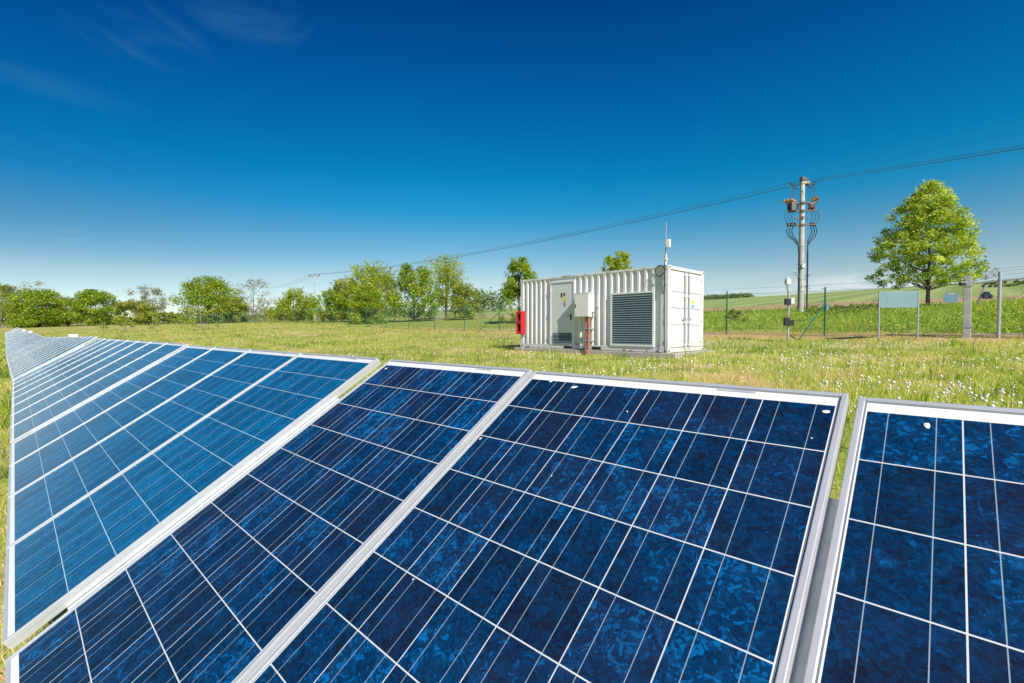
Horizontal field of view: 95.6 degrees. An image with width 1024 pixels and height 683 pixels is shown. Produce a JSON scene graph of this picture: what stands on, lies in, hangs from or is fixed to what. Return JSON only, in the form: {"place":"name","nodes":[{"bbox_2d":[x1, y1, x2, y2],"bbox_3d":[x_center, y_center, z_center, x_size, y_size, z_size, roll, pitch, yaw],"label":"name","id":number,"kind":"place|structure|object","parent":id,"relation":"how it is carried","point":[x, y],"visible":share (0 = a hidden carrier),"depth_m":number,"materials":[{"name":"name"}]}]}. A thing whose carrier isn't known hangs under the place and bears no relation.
{"place":"outdoors","nodes":[
{"label":"outdoors","id":0,"kind":"place"},
{"bbox_2d":[0,280,1023,682],"bbox_3d":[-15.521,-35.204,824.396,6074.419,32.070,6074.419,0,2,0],"label":"ground","id":1,"kind":"structure","parent":0,"point":[744,302],"depth_m":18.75,"materials":[{"name":"green plant"}]},
{"bbox_2d":[0,281,24,327],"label":"leafy tree","id":2,"kind":"object","parent":1,"relation":"on","point":[3,293],"visible":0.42,"depth_m":107.29,"materials":[{"name":"green plant"}]},
{"bbox_2d":[0,288,72,327],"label":"leafy tree","id":3,"kind":"object","parent":1,"relation":"on","point":[45,299],"visible":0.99,"depth_m":96.24,"materials":[{"name":"green plant"}]},
{"bbox_2d":[10,280,69,315],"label":"leafy tree","id":4,"kind":"object","parent":1,"relation":"on","point":[38,284],"visible":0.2,"depth_m":118.10,"materials":[{"name":"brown plant"}]},
{"bbox_2d":[54,297,83,325],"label":"leafy tree","id":5,"kind":"object","parent":1,"relation":"on","point":[69,300],"visible":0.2,"depth_m":106.89,"materials":[{"name":"green plant"}]},
{"bbox_2d":[68,334,78,352],"bbox_3d":[-22.671,0.274,24.016,0.400,1.302,0.280,-1,2,-40],"label":"cable cabinet","id":6,"kind":"object","parent":1,"relation":"on","point":[73,335],"visible":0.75,"depth_m":23.90,"materials":[{"name":"white metal"}]},
{"bbox_2d":[0,317,177,326],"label":"boundary fence","id":7,"kind":"object","parent":1,"relation":"on","point":[83,325],"visible":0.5,"depth_m":102.90,"materials":[{"name":"green metal"}]},
{"bbox_2d":[65,289,120,325],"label":"leafy tree","id":8,"kind":"object","parent":1,"relation":"on","point":[90,298],"visible":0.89,"depth_m":102.27,"materials":[{"name":"green plant"}]},
{"bbox_2d":[96,321,108,329],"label":"sapling","id":9,"kind":"object","parent":1,"relation":"on","point":[103,326],"visible":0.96,"depth_m":67.79,"materials":[{"name":"green plant"}]},
{"bbox_2d":[114,318,135,330],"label":"sapling","id":10,"kind":"object","parent":1,"relation":"on","point":[129,322],"visible":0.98,"depth_m":61.93,"materials":[{"name":"green plant"}]},
{"bbox_2d":[0,313,267,326],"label":"undergrowth","id":11,"kind":"object","parent":1,"relation":"on","point":[122,314],"visible":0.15,"depth_m":111.81,"materials":[{"name":"green plant"}]},
{"bbox_2d":[109,300,162,324],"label":"leafy tree","id":12,"kind":"object","parent":1,"relation":"on","point":[144,308],"visible":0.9,"depth_m":102.82,"materials":[{"name":"green plant"}]},
{"bbox_2d":[127,284,169,323],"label":"flowering tree","id":13,"kind":"object","parent":1,"relation":"on","point":[161,305],"visible":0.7,"depth_m":111.98,"materials":[{"name":"brown plant"}]},
{"bbox_2d":[143,312,165,328],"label":"sapling","id":14,"kind":"object","parent":1,"relation":"on","point":[155,324],"visible":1,"depth_m":57.93,"materials":[{"name":"green plant"}]},
{"bbox_2d":[151,312,191,323],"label":"leafy tree","id":15,"kind":"object","parent":1,"relation":"on","point":[170,316],"visible":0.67,"depth_m":110.68,"materials":[{"name":"green plant"}]},
{"bbox_2d":[162,275,239,322],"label":"leafy tree","id":16,"kind":"object","parent":1,"relation":"on","point":[209,296],"visible":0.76,"depth_m":97.42,"materials":[{"name":"green plant"}]},
{"bbox_2d":[185,303,219,330],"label":"sapling","id":17,"kind":"object","parent":1,"relation":"on","point":[200,317],"visible":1,"depth_m":52.00,"materials":[{"name":"green plant"}]},
{"bbox_2d":[67,398,338,609],"bbox_3d":[-2.690,0.903,3.401,4.109,1.278,1.048,1,2,43],"label":"mounting rack","id":18,"kind":"object","parent":1,"relation":"on","point":[87,593],"visible":0.02,"depth_m":1.92,"materials":[{"name":"metal"}]},
{"bbox_2d":[9,345,214,465],"bbox_3d":[-3.770,0.518,4.442,0.989,0.042,1.662,1,34,43],"label":"solar panel","id":19,"kind":"object","parent":18,"relation":"on","point":[30,443],"visible":0.75,"depth_m":4.35,"materials":[{"name":"glass"}]},
{"bbox_2d":[8,347,250,496],"bbox_3d":[-3.036,0.531,3.757,0.989,0.041,1.662,1,34,43],"label":"solar panel","id":20,"kind":"object","parent":18,"relation":"on","point":[26,471],"visible":0.81,"depth_m":3.64,"materials":[{"name":"glass"}]},
{"bbox_2d":[6,349,300,548],"bbox_3d":[-2.301,0.543,3.073,0.989,0.042,1.662,1,34,43],"label":"solar panel","id":21,"kind":"object","parent":18,"relation":"on","point":[33,506],"visible":0.78,"depth_m":2.93,"materials":[{"name":"glass"}]},
{"bbox_2d":[2,353,380,649],"bbox_3d":[-1.567,0.556,2.388,0.989,0.041,1.662,1,34,43],"label":"solar panel","id":22,"kind":"object","parent":18,"relation":"on","point":[61,561],"visible":1,"depth_m":2.16,"materials":[{"name":"glass"}]},
{"bbox_2d":[211,295,248,322],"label":"leafy tree","id":23,"kind":"object","parent":1,"relation":"on","point":[233,304],"visible":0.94,"depth_m":94.77,"materials":[{"name":"green plant"}]},
{"bbox_2d":[235,279,277,321],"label":"flowering tree","id":24,"kind":"object","parent":1,"relation":"on","point":[259,301],"visible":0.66,"depth_m":104.46,"materials":[{"name":"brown plant"}]},
{"bbox_2d":[262,287,323,321],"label":"leafy tree","id":25,"kind":"object","parent":1,"relation":"on","point":[287,302],"visible":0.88,"depth_m":64.97,"materials":[{"name":"green plant"}]},
{"bbox_2d":[309,273,319,318],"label":"power pole","id":26,"kind":"object","parent":1,"relation":"on","point":[314,289],"visible":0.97,"depth_m":92.61,"materials":[{"name":"concrete"}]},
{"bbox_2d":[229,307,409,321],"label":"hedge growth","id":27,"kind":"object","parent":1,"relation":"on","point":[307,317],"visible":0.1,"depth_m":106.61,"materials":[{"name":"green plant"}]},
{"bbox_2d":[306,288,352,321],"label":"leafy tree","id":28,"kind":"object","parent":1,"relation":"on","point":[338,300],"visible":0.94,"depth_m":61.07,"materials":[{"name":"green plant"}]},
{"bbox_2d":[321,278,360,319],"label":"leafy tree","id":29,"kind":"object","parent":1,"relation":"on","point":[343,289],"visible":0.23,"depth_m":97.68,"materials":[{"name":"green plant"}]},
{"bbox_2d":[345,283,389,323],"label":"leafy tree","id":30,"kind":"object","parent":1,"relation":"on","point":[368,298],"visible":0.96,"depth_m":52.29,"materials":[{"name":"green plant"}]},
{"bbox_2d":[341,257,401,319],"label":"leafy tree","id":31,"kind":"object","parent":1,"relation":"on","point":[380,281],"visible":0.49,"depth_m":57.01,"materials":[{"name":"green plant"}]},
{"bbox_2d":[383,262,444,321],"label":"leafy tree","id":32,"kind":"object","parent":1,"relation":"on","point":[417,288],"visible":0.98,"depth_m":54.06,"materials":[{"name":"green plant"}]},
{"bbox_2d":[422,252,472,317],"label":"leafy tree","id":33,"kind":"object","parent":1,"relation":"on","point":[445,270],"visible":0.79,"depth_m":63.01,"materials":[{"name":"green plant"}]},
{"bbox_2d":[444,283,487,319],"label":"leafy tree","id":34,"kind":"object","parent":1,"relation":"on","point":[455,300],"visible":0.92,"depth_m":55.22,"materials":[{"name":"green plant"}]},
{"bbox_2d":[459,286,515,311],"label":"distant trees","id":35,"kind":"object","parent":1,"relation":"on","point":[488,299],"visible":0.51,"depth_m":186.68,"materials":[{"name":"green plant"}]},
{"bbox_2d":[497,256,537,322],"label":"leafy tree","id":36,"kind":"object","parent":1,"relation":"on","point":[511,289],"visible":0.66,"depth_m":41.49,"materials":[{"name":"green plant"}]},
{"bbox_2d":[194,277,962,339],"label":"wire fence","id":37,"kind":"object","parent":1,"relation":"on","point":[826,306],"visible":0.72,"depth_m":20.87,"materials":[{"name":"metal"}]},
{"bbox_2d":[944,292,957,302],"bbox_3d":[16.039,-1.602,16.962,0.380,0.360,0.015,1,2,44],"label":"fence sign","id":38,"kind":"object","parent":37,"relation":"attached to","point":[950,297],"visible":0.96,"depth_m":16.97,"materials":[{"name":"blue metal"}]},
{"bbox_2d":[514,347,713,358],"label":"foundation slab","id":39,"kind":"structure","parent":1,"relation":"on","point":[633,354],"depth_m":14.70,"materials":[{"name":"concrete"}]},
{"bbox_2d":[520,265,703,354],"bbox_3d":[3.215,-0.830,16.480,2.770,2.990,6.095,-2,2,-44],"label":"shipping container","id":40,"kind":"object","parent":39,"relation":"on","point":[615,310],"visible":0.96,"depth_m":14.98,"materials":[{"name":"white metal"}]},
{"bbox_2d":[516,311,525,333],"bbox_3d":[0.338,-0.719,17.733,0.226,0.900,0.330,-2,2,-44],"label":"extinguisher box","id":41,"kind":"object","parent":40,"relation":"attached to","point":[520,322],"visible":1,"depth_m":17.68,"materials":[{"name":"red plastic"}]},
{"bbox_2d":[550,280,574,344],"bbox_3d":[1.764,-1.014,16.428,0.116,2.240,1.120,-2,2,-44],"label":"door","id":42,"kind":"structure","parent":40,"relation":"in","point":[562,319],"depth_m":16.41,"materials":[{"name":"grey paint"}]},
{"bbox_2d":[655,222,670,352],"bbox_3d":[4.437,-1.520,13.698,0.185,3.920,0.419,-2,2,-44],"label":"antenna mast","id":43,"kind":"object","parent":40,"relation":"attached to","point":[668,243],"visible":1,"depth_m":13.55,"materials":[{"name":"metal"}]},
{"bbox_2d":[670,270,686,348],"bbox_3d":[5.032,-0.970,14.053,1.108,2.440,0.095,-2,2,-44],"label":"end door","id":44,"kind":"structure","parent":40,"relation":"in","point":[677,296],"depth_m":14.09,"materials":[{"name":"white paint"}]},
{"bbox_2d":[686,271,702,348],"bbox_3d":[5.830,-0.991,14.836,1.108,2.440,0.095,-2,2,-44],"label":"end door","id":45,"kind":"structure","parent":40,"relation":"in","point":[693,298],"depth_m":14.83,"materials":[{"name":"white paint"}]},
{"bbox_2d":[598,250,631,271],"bbox_3d":[8.993,-4.772,39.741,4.165,6.206,3.719,0,2,0],"label":"leafy tree","id":46,"kind":"object","parent":1,"relation":"on","point":[615,264],"visible":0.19,"depth_m":39.55,"materials":[{"name":"green plant"}]},
{"bbox_2d":[338,338,1023,421],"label":"dandelion clocks","id":47,"kind":"object","parent":1,"relation":"on","point":[1001,391],"visible":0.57,"depth_m":9.77,"materials":[{"name":"white plant"}]},
{"bbox_2d":[704,293,755,299],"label":"wood","id":48,"kind":"object","parent":1,"relation":"on","point":[721,296],"visible":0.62,"depth_m":322.91,"materials":[{"name":"green plant"}]},
{"bbox_2d":[724,309,748,322],"bbox_3d":[13.392,-1.400,27.894,1.408,1.146,1.326,-1,2,-43],"label":"shrub","id":49,"kind":"object","parent":1,"relation":"on","point":[732,312],"visible":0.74,"depth_m":27.90,"materials":[{"name":"green plant"}]},
{"bbox_2d":[783,277,794,341],"bbox_3d":[10.229,-1.109,17.538,0.792,2.644,0.224,0,2,-3],"label":"meter post","id":50,"kind":"object","parent":1,"relation":"on","point":[788,302],"visible":0.95,"depth_m":17.47,"materials":[{"name":"metal"}]},
{"bbox_2d":[783,176,819,311],"bbox_3d":[20.474,-6.609,32.820,2.532,10.012,1.081,0,2,0],"label":"power pole","id":51,"kind":"object","parent":1,"relation":"on","point":[792,204],"visible":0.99,"depth_m":32.67,"materials":[{"name":"concrete"}]},
{"bbox_2d":[321,183,789,273],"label":"power line","id":52,"kind":"object","parent":51,"relation":"attached to","point":[610,224],"visible":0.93,"depth_m":42.35,"materials":[{"name":"metal"}]},
{"bbox_2d":[326,184,797,273],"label":"power line","id":53,"kind":"object","parent":51,"relation":"attached to","point":[615,225],"visible":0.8,"depth_m":42.16,"materials":[{"name":"metal"}]},
{"bbox_2d":[330,185,796,273],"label":"power line","id":54,"kind":"object","parent":51,"relation":"attached to","point":[614,226],"visible":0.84,"depth_m":42.99,"materials":[{"name":"metal"}]},
{"bbox_2d":[794,145,1022,182],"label":"power line","id":55,"kind":"object","parent":51,"relation":"attached to","point":[913,163],"visible":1,"depth_m":28.20,"materials":[{"name":"metal"}]},
{"bbox_2d":[807,148,1020,182],"bbox_3d":[42.384,-10.596,10.788,0.025,1.292,62.001,-2,2,-45],"label":"power line","id":56,"kind":"object","parent":51,"relation":"attached to","point":[915,165],"visible":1,"depth_m":28.39,"materials":[{"name":"metal"}]},
{"bbox_2d":[819,148,1023,180],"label":"power line","id":57,"kind":"object","parent":51,"relation":"attached to","point":[967,157],"visible":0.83,"depth_m":26.91,"materials":[{"name":"metal"}]},
{"bbox_2d":[805,305,822,313],"bbox_3d":[19.316,-1.849,29.462,1.066,0.929,1.044,-1,2,-34],"label":"shrub","id":58,"kind":"object","parent":1,"relation":"on","point":[812,309],"visible":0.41,"depth_m":29.46,"materials":[{"name":"green plant"}]},
{"bbox_2d":[791,498,838,682],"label":"mounting rack","id":59,"kind":"object","parent":1,"relation":"on","point":[806,634],"visible":0.04,"depth_m":0.81,"materials":[{"name":"metal"}]},
{"bbox_2d":[5,359,532,682],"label":"solar panel","id":60,"kind":"object","parent":59,"relation":"on","point":[238,579],"visible":0.86,"depth_m":1.50,"materials":[{"name":"glass"}]},
{"bbox_2d":[216,368,929,579],"bbox_3d":[-1.300,0.374,2.462,5.218,0.504,0.791,1,2,42],"label":"seed fluff","id":61,"kind":"object","parent":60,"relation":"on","point":[926,425],"visible":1,"depth_m":1.10,"materials":[{"name":"white plant"}]},
{"bbox_2d":[245,371,848,682],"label":"solar panel","id":62,"kind":"object","parent":59,"relation":"on","point":[664,531],"visible":1,"depth_m":1.04,"materials":[{"name":"glass"}]},
{"bbox_2d":[828,303,863,313],"bbox_3d":[20.778,-1.919,29.105,1.980,0.960,1.875,0,2,0],"label":"shrub","id":63,"kind":"object","parent":1,"relation":"on","point":[852,306],"visible":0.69,"depth_m":28.81,"materials":[{"name":"green plant"}]},
{"bbox_2d":[703,293,1023,333],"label":"tall weeds","id":64,"kind":"object","parent":1,"relation":"on","point":[857,315],"visible":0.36,"depth_m":23.44,"materials":[{"name":"green plant"}]},
{"bbox_2d":[858,303,881,310],"bbox_3d":[22.992,-2.083,29.933,1.484,0.807,1.302,0,2,0],"label":"shrub","id":65,"kind":"object","parent":1,"relation":"on","point":[865,304],"visible":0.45,"depth_m":29.89,"materials":[{"name":"green plant"}]},
{"bbox_2d":[877,290,919,338],"bbox_3d":[13.716,-0.766,16.485,1.292,2.074,0.055,0,2,9],"label":"notice board","id":66,"kind":"object","parent":1,"relation":"on","point":[904,299],"visible":0.89,"depth_m":16.45,"materials":[{"name":"metal"}]},
{"bbox_2d":[864,178,990,305],"bbox_3d":[26.710,-6.190,30.080,5.988,8.466,6.217,1,2,42],"label":"leafy tree","id":67,"kind":"object","parent":1,"relation":"on","point":[925,207],"visible":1,"depth_m":29.09,"materials":[{"name":"green plant"}]},
{"bbox_2d":[962,276,974,337],"bbox_3d":[15.689,-1.030,15.920,0.457,2.420,0.332,-1,2,-44],"label":"gate post","id":68,"kind":"object","parent":1,"relation":"on","point":[967,326],"visible":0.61,"depth_m":15.80,"materials":[{"name":"concrete"}]},
{"bbox_2d":[958,280,966,285],"bbox_3d":[15.340,-2.004,15.783,0.265,0.215,0.122,0,2,0],"label":"camera housing","id":69,"kind":"object","parent":68,"relation":"attached to","point":[962,283],"visible":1,"depth_m":15.74,"materials":[{"name":"black plastic"}]},
{"bbox_2d":[972,266,1023,337],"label":"wire gate","id":70,"kind":"structure","parent":68,"relation":"attached to","point":[998,334],"depth_m":15.42,"materials":[{"name":"metal"}]},
{"bbox_2d":[981,292,993,298],"bbox_3d":[16.014,-1.558,15.627,0.330,0.240,0.103,0,2,0],"label":"lock box","id":71,"kind":"object","parent":70,"relation":"attached to","point":[986,295],"visible":1,"depth_m":15.58,"materials":[{"name":"blue paint"}]},
{"bbox_2d":[974,266,1000,280],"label":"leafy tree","id":72,"kind":"object","parent":1,"relation":"on","point":[993,275],"visible":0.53,"depth_m":119.25,"materials":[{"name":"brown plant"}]},
{"bbox_2d":[982,279,1023,286],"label":"shrub","id":73,"kind":"object","parent":1,"relation":"on","point":[1008,285],"visible":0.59,"depth_m":59.73,"materials":[{"name":"green plant"}]},
{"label":"rack","id":74,"kind":"object","parent":1,"relation":"on","visible":0},
{"bbox_2d":[8,337,61,362],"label":"solar panel","id":75,"kind":"object","parent":74,"relation":"on","point":[33,350],"visible":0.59,"depth_m":16.80,"materials":[{"name":"glass"}]},
{"bbox_2d":[8,337,63,364],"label":"solar panel","id":76,"kind":"object","parent":74,"relation":"on","point":[36,350],"visible":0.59,"depth_m":16.12,"materials":[{"name":"glass"}]},
{"bbox_2d":[8,337,66,365],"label":"solar panel","id":77,"kind":"object","parent":74,"relation":"on","point":[36,351],"visible":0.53,"depth_m":15.45,"materials":[{"name":"glass"}]},
{"bbox_2d":[8,337,69,367],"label":"solar panel","id":78,"kind":"object","parent":74,"relation":"on","point":[38,352],"visible":0.62,"depth_m":14.79,"materials":[{"name":"glass"}]},
{"bbox_2d":[9,337,72,368],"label":"solar panel","id":79,"kind":"object","parent":74,"relation":"on","point":[41,352],"visible":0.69,"depth_m":14.12,"materials":[{"name":"glass"}]},
{"bbox_2d":[9,337,75,370],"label":"solar panel","id":80,"kind":"object","parent":74,"relation":"on","point":[39,354],"visible":0.55,"depth_m":13.41,"materials":[{"name":"glass"}]},
{"bbox_2d":[9,337,79,371],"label":"solar panel","id":81,"kind":"object","parent":74,"relation":"on","point":[44,354],"visible":0.58,"depth_m":12.78,"materials":[{"name":"glass"}]},
{"bbox_2d":[10,336,86,374],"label":"solar panel","id":82,"kind":"object","parent":74,"relation":"on","point":[46,355],"visible":0.74,"depth_m":12.07,"materials":[{"name":"glass"}]},
{"bbox_2d":[10,336,90,376],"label":"solar panel","id":83,"kind":"object","parent":74,"relation":"on","point":[45,358],"visible":0.62,"depth_m":11.35,"materials":[{"name":"glass"}]},
{"bbox_2d":[11,336,97,380],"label":"solar panel","id":84,"kind":"object","parent":74,"relation":"on","point":[56,356],"visible":0.97,"depth_m":10.58,"materials":[{"name":"glass"}]},
{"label":"rack","id":85,"kind":"object","parent":1,"relation":"on","visible":0},
{"bbox_2d":[7,337,49,357],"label":"solar panel","id":86,"kind":"object","parent":85,"relation":"on","point":[28,347],"visible":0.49,"depth_m":20.94,"materials":[{"name":"glass"}]},
{"bbox_2d":[6,337,50,358],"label":"solar panel","id":87,"kind":"object","parent":85,"relation":"on","point":[28,348],"visible":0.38,"depth_m":20.21,"materials":[{"name":"glass"}]},
{"bbox_2d":[7,337,52,359],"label":"solar panel","id":88,"kind":"object","parent":85,"relation":"on","point":[29,348],"visible":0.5,"depth_m":19.57,"materials":[{"name":"glass"}]},
{"bbox_2d":[7,337,54,360],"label":"solar panel","id":89,"kind":"object","parent":85,"relation":"on","point":[30,348],"visible":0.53,"depth_m":18.88,"materials":[{"name":"glass"}]},
{"bbox_2d":[7,337,56,361],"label":"solar panel","id":90,"kind":"object","parent":85,"relation":"on","point":[31,349],"visible":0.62,"depth_m":18.21,"materials":[{"name":"glass"}]},
{"bbox_2d":[7,337,58,362],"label":"solar panel","id":91,"kind":"object","parent":85,"relation":"on","point":[33,349],"visible":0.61,"depth_m":17.51,"materials":[{"name":"glass"}]},
{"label":"rack","id":92,"kind":"object","parent":1,"relation":"on","visible":0},
{"bbox_2d":[6,336,42,353],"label":"solar panel","id":93,"kind":"object","parent":92,"relation":"on","point":[24,344],"visible":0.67,"depth_m":24.93,"materials":[{"name":"glass"}]},
{"bbox_2d":[6,336,43,354],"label":"solar panel","id":94,"kind":"object","parent":92,"relation":"on","point":[24,345],"visible":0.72,"depth_m":24.25,"materials":[{"name":"glass"}]},
{"bbox_2d":[7,337,43,354],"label":"solar panel","id":95,"kind":"object","parent":92,"relation":"on","point":[25,346],"visible":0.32,"depth_m":23.60,"materials":[{"name":"glass"}]},
{"bbox_2d":[0,0,1023,322],"label":"sky","id":96,"kind":"structure","parent":0,"point":[161,144],"materials":[{"name":"blue"}]},
{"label":"rack","id":97,"kind":"object","parent":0,"visible":0},
{"bbox_2d":[803,397,1023,682],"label":"solar panel","id":98,"kind":"object","parent":97,"relation":"on","point":[923,580],"visible":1,"depth_m":0.78,"materials":[{"name":"glass"}]},
{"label":"rack","id":99,"kind":"object","parent":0,"visible":0},
{"bbox_2d":[12,338,103,383],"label":"solar panel","id":100,"kind":"object","parent":99,"relation":"on","point":[54,361],"visible":0.63,"depth_m":9.98,"materials":[{"name":"glass"}]},
{"bbox_2d":[12,339,110,387],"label":"solar panel","id":101,"kind":"object","parent":99,"relation":"on","point":[59,362],"visible":0.71,"depth_m":9.29,"materials":[{"name":"glass"}]},
{"bbox_2d":[12,339,119,392],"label":"solar panel","id":102,"kind":"object","parent":99,"relation":"on","point":[55,369],"visible":0.77,"depth_m":8.58,"materials":[{"name":"glass"}]},
{"bbox_2d":[11,340,127,399],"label":"solar panel","id":103,"kind":"object","parent":99,"relation":"on","point":[61,371],"visible":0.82,"depth_m":7.89,"materials":[{"name":"glass"}]},
{"bbox_2d":[11,340,137,406],"bbox_3d":[-6.777,0.452,7.243,0.989,0.040,1.662,1,34,43],"label":"solar panel","id":104,"kind":"object","parent":99,"relation":"on","point":[55,380],"visible":0.78,"depth_m":7.19,"materials":[{"name":"glass"}]},
{"bbox_2d":[11,341,151,414],"bbox_3d":[-6.037,0.465,6.553,0.989,0.040,1.662,1,34,43],"label":"solar panel","id":105,"kind":"object","parent":99,"relation":"on","point":[41,395],"visible":0.72,"depth_m":6.50,"materials":[{"name":"glass"}]},
{"bbox_2d":[10,341,167,426],"bbox_3d":[-5.297,0.478,5.862,0.989,0.040,1.662,1,34,43],"label":"solar panel","id":106,"kind":"object","parent":99,"relation":"on","point":[48,401],"visible":0.77,"depth_m":5.80,"materials":[{"name":"glass"}]},
{"bbox_2d":[10,342,188,443],"bbox_3d":[-4.557,0.491,5.172,0.989,0.042,1.662,1,34,43],"label":"solar panel","id":107,"kind":"object","parent":99,"relation":"on","point":[41,418],"visible":0.9,"depth_m":5.04,"materials":[{"name":"glass"}]}
]}

